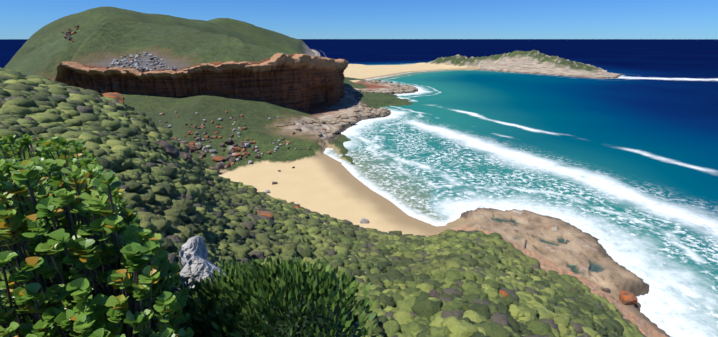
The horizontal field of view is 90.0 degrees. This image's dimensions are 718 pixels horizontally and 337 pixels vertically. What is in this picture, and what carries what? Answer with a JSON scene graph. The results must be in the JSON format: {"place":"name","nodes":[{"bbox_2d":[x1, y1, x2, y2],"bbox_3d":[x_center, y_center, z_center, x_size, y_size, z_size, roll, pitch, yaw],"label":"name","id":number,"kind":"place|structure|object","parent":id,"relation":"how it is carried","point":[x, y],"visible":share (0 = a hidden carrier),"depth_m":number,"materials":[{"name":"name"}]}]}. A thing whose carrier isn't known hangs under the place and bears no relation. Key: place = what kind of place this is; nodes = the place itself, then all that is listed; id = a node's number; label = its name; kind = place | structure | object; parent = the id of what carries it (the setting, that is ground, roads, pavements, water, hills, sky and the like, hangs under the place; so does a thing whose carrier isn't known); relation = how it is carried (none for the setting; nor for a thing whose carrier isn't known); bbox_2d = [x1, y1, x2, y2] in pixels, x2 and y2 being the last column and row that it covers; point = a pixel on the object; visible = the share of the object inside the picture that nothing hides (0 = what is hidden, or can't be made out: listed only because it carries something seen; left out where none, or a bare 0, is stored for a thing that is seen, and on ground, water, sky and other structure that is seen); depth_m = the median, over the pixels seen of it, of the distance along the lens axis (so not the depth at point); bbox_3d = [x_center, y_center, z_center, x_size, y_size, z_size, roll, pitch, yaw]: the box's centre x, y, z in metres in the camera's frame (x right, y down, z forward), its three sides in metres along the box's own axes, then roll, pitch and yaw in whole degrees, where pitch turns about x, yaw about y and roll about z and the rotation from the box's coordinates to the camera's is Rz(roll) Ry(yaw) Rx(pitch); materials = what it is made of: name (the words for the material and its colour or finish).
{"place":"outdoors","nodes":[
{"label":"outdoors","id":0,"kind":"place"},
{"bbox_2d":[3,6,670,336],"bbox_3d":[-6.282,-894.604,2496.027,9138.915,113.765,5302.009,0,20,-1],"label":"terrain","id":1,"kind":"structure","parent":0,"point":[316,179],"depth_m":234.16,"materials":[{"name":"green plant"}]},
{"bbox_2d":[0,134,193,336],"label":"bush","id":2,"kind":"object","parent":1,"relation":"on","point":[87,319],"depth_m":1.19,"materials":[{"name":"green plant"}]},
{"bbox_2d":[54,53,348,111],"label":"cliff","id":3,"kind":"structure","parent":1,"relation":"attached to","point":[296,78],"depth_m":261.28,"materials":[{"name":"brown stone"}]},
{"bbox_2d":[178,235,225,293],"bbox_3d":[-1.676,1.809,3.862,0.723,1.847,1.254,0,20,-1],"label":"foreground rock","id":4,"kind":"object","parent":1,"relation":"on","point":[195,263],"visible":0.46,"depth_m":3.87,"materials":[{"name":"grey stone"}]},
{"bbox_2d":[180,278,360,336],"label":"ledge shrubs","id":5,"kind":"object","parent":1,"relation":"on","point":[320,324],"visible":0.06,"depth_m":1.99,"materials":[{"name":"green plant"}]},
{"bbox_2d":[169,255,379,336],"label":"ledge shrub tufts","id":6,"kind":"object","parent":1,"relation":"on","point":[254,281],"visible":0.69,"depth_m":2.07,"materials":[{"name":"green plant"}]},
{"bbox_2d":[276,119,318,126],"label":"wooden boardwalk","id":7,"kind":"structure","parent":1,"relation":"on","point":[293,123],"depth_m":231.57,"materials":[{"name":"grey wood"}]},
{"bbox_2d":[0,67,645,336],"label":"shrubs","id":8,"kind":"object","parent":1,"relation":"on","point":[480,269],"visible":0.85,"depth_m":32.06,"materials":[{"name":"green plant"}]},
{"bbox_2d":[60,25,637,304],"bbox_3d":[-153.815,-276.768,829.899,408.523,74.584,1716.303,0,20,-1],"label":"boulders","id":9,"kind":"object","parent":1,"relation":"on","point":[170,150],"depth_m":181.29,"materials":[{"name":"grey stone"}]},
{"bbox_2d":[295,80,417,136],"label":"shore slabs","id":10,"kind":"structure","parent":1,"relation":"on","point":[346,116],"depth_m":298.50,"materials":[{"name":"beige stone"}]},
{"bbox_2d":[0,39,717,336],"bbox_3d":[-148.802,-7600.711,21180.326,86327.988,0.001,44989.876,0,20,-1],"label":"sea water","id":11,"kind":"structure","parent":0,"point":[623,168],"depth_m":210.33,"materials":[{"name":"blue liquid"}]},
{"bbox_2d":[0,0,717,38],"label":"sky","id":12,"kind":"structure","parent":0,"point":[19,19],"materials":[{"name":"blue"}]}
]}

